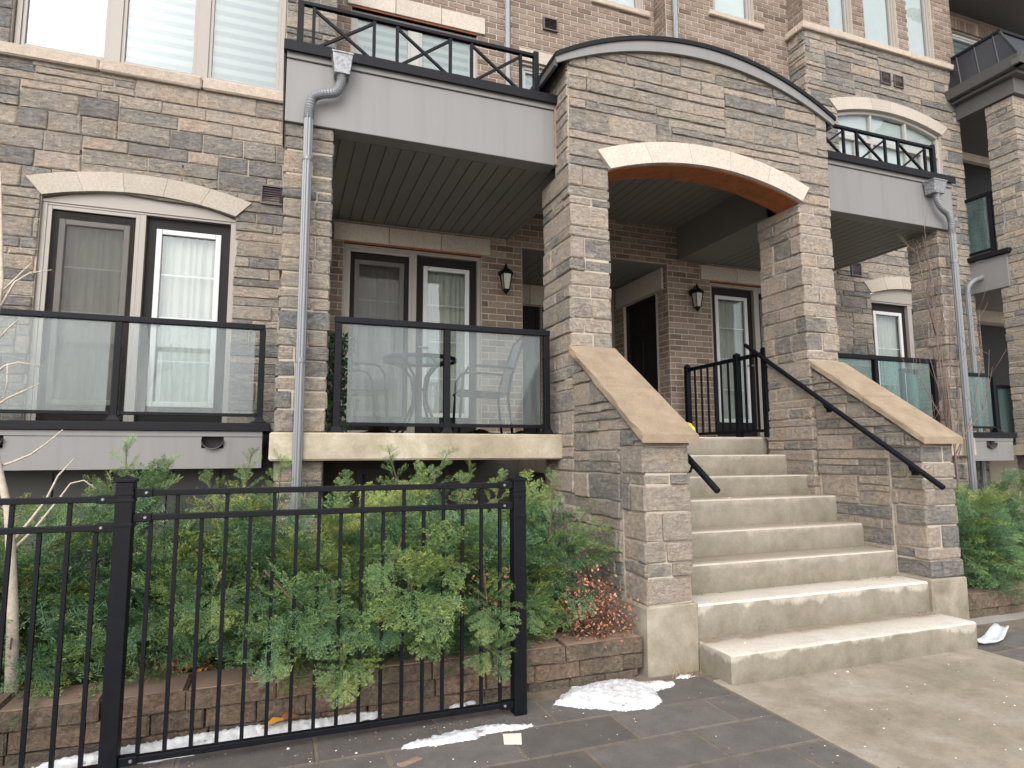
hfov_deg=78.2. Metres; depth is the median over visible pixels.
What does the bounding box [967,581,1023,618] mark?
planter wall
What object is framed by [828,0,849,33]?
window
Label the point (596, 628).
dead leaved shrub
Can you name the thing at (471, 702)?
snow patch
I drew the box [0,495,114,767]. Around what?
yard fence
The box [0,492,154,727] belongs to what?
yew shrub
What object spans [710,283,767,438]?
patio door
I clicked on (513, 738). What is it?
paper scrap
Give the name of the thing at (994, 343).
entry door
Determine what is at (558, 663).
planter wall
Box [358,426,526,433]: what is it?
outdoor mat
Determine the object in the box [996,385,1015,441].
balcony railing
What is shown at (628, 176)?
townhouse
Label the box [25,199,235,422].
patio door
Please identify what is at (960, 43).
window
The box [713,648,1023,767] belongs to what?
path
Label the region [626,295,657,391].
entry door
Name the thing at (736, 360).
guard rail
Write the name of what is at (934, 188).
downspout
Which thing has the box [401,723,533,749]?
snow patch
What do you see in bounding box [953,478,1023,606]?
yew shrub
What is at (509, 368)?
patio chair
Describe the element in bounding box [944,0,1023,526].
neighbouring townhouse
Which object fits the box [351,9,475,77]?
window
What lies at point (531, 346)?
entry door
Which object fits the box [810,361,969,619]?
stair wall
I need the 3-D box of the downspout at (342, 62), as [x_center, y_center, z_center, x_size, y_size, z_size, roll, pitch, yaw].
[-1.415,-0.466,4.683,0.357,4.262,0.136,2,-7,-20]
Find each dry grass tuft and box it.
[125,649,208,683]
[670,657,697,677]
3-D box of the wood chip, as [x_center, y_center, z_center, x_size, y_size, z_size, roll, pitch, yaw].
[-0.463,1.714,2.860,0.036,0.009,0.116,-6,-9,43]
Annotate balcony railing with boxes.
[0,308,266,422]
[327,316,555,433]
[838,353,940,422]
[898,368,1003,431]
[964,191,996,255]
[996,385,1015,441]
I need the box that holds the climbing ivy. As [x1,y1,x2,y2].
[324,330,359,432]
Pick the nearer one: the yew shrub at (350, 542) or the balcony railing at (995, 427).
the yew shrub at (350, 542)
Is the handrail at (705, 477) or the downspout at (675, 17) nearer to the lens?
the handrail at (705, 477)
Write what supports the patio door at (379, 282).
in the townhouse at (628, 176)
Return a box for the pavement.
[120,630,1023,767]
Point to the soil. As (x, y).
(79, 683)
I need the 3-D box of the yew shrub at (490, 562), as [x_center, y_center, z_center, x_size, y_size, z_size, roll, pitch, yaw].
[-0.200,1.196,3.875,0.962,1.335,1.352,-2,-7,15]
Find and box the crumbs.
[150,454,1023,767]
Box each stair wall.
[559,346,698,677]
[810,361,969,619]
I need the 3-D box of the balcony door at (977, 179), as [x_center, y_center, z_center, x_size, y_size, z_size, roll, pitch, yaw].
[8.416,-2.935,11.333,1.160,2.080,0.040,2,-7,-20]
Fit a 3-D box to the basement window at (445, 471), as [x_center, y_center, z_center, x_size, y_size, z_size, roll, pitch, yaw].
[-1.166,1.469,6.725,1.000,1.130,0.045,2,-7,-20]
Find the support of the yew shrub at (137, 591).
on the soil
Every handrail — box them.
[687,454,719,492]
[744,343,945,489]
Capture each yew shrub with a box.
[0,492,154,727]
[0,519,36,540]
[2,434,236,699]
[65,446,358,673]
[208,469,406,707]
[331,443,491,674]
[406,468,565,683]
[487,467,626,642]
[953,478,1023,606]
[963,467,1023,580]
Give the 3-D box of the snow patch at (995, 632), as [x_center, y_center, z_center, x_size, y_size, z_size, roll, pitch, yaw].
[3.619,1.874,4.720,0.509,0.066,0.122,5,-8,-41]
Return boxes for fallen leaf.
[261,712,298,728]
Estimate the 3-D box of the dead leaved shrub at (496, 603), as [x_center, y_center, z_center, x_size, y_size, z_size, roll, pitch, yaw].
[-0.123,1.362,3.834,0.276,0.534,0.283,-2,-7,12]
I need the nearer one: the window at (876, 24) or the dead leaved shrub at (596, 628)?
the dead leaved shrub at (596, 628)
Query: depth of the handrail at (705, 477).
4.21 m
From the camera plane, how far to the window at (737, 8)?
9.37 m
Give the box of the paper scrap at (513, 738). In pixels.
[503,733,521,743]
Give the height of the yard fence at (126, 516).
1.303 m
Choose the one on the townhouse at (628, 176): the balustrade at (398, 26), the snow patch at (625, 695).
the balustrade at (398, 26)
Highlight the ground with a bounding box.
[276,611,1023,683]
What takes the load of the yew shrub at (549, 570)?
on the soil
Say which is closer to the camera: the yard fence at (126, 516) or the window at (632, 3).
the yard fence at (126, 516)
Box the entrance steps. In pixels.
[687,437,977,685]
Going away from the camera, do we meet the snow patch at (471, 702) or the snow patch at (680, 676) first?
the snow patch at (471, 702)
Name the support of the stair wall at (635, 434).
on the ground
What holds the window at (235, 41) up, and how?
in the townhouse at (628, 176)
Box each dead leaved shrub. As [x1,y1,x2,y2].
[464,568,509,645]
[546,563,643,647]
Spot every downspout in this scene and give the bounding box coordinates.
[290,49,353,537]
[505,0,510,84]
[672,0,678,37]
[923,178,977,508]
[965,259,987,499]
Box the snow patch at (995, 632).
[977,623,1008,643]
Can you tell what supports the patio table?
on the townhouse at (628, 176)
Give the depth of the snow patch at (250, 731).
3.04 m
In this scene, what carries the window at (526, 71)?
in the townhouse at (628, 176)
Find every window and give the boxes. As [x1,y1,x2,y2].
[14,0,286,91]
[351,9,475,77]
[355,468,448,567]
[522,66,541,88]
[609,0,640,8]
[713,0,751,20]
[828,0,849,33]
[837,111,940,173]
[863,0,895,46]
[906,0,931,57]
[952,33,977,54]
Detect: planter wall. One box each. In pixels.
[0,626,642,766]
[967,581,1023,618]
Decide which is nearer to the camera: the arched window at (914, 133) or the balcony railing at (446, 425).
the balcony railing at (446, 425)
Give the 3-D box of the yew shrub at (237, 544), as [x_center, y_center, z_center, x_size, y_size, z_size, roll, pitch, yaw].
[-1.600,1.030,3.560,1.412,1.360,1.630,2,-7,-20]
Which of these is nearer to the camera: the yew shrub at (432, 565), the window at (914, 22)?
the yew shrub at (432, 565)
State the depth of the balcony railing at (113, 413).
5.19 m
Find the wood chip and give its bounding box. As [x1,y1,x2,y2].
[397,756,422,766]
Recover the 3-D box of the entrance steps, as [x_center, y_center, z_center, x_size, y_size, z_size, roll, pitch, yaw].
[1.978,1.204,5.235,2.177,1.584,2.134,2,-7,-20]
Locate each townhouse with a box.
[0,0,1023,594]
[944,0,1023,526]
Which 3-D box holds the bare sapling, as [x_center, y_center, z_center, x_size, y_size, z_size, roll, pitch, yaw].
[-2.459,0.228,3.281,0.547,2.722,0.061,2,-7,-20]
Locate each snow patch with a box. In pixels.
[32,711,383,767]
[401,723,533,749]
[448,700,475,708]
[553,678,674,711]
[676,674,694,678]
[977,623,1008,643]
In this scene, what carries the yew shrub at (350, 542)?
on the soil
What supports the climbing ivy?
on the townhouse at (628, 176)
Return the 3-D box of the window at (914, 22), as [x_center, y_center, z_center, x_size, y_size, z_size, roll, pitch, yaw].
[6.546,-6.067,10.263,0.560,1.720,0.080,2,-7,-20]
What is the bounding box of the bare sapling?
[0,170,95,693]
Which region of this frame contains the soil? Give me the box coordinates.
[2,542,1019,692]
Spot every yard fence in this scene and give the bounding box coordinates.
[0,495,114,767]
[97,475,526,767]
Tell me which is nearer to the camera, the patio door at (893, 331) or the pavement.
the pavement
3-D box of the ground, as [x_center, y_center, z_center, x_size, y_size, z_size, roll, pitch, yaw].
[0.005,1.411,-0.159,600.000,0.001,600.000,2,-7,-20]
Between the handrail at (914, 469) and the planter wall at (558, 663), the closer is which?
the planter wall at (558, 663)
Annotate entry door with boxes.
[522,306,539,433]
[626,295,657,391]
[981,325,1016,444]
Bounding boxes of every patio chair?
[325,355,388,429]
[452,336,525,433]
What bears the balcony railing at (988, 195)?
on the neighbouring townhouse at (984, 94)
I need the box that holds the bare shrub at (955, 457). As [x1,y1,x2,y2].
[898,209,1007,524]
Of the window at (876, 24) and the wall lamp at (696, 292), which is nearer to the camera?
the wall lamp at (696, 292)
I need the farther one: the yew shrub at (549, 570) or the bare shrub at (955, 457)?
the bare shrub at (955, 457)
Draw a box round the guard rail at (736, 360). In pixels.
[684,347,769,436]
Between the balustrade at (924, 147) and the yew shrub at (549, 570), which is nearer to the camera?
the yew shrub at (549, 570)
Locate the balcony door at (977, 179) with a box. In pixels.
[963,162,997,256]
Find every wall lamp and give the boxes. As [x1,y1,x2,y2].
[498,263,513,294]
[688,283,703,311]
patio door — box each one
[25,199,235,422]
[340,243,480,433]
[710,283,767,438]
[871,299,920,410]
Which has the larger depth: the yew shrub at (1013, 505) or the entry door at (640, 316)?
the entry door at (640, 316)
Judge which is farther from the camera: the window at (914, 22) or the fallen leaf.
the window at (914, 22)
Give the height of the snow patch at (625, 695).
0.061 m
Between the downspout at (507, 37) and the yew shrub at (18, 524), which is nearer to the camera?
the yew shrub at (18, 524)
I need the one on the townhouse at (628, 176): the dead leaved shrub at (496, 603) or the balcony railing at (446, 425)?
the balcony railing at (446, 425)
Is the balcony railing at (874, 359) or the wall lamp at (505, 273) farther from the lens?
the wall lamp at (505, 273)
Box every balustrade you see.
[297,0,538,90]
[826,124,936,172]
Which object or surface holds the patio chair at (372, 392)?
on the townhouse at (628, 176)
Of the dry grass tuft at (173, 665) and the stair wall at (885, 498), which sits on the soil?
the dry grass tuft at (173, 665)
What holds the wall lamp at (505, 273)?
attached to the townhouse at (628, 176)
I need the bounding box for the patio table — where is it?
[382,353,457,432]
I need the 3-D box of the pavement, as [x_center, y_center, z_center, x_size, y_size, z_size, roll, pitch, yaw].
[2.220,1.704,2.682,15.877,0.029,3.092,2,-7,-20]

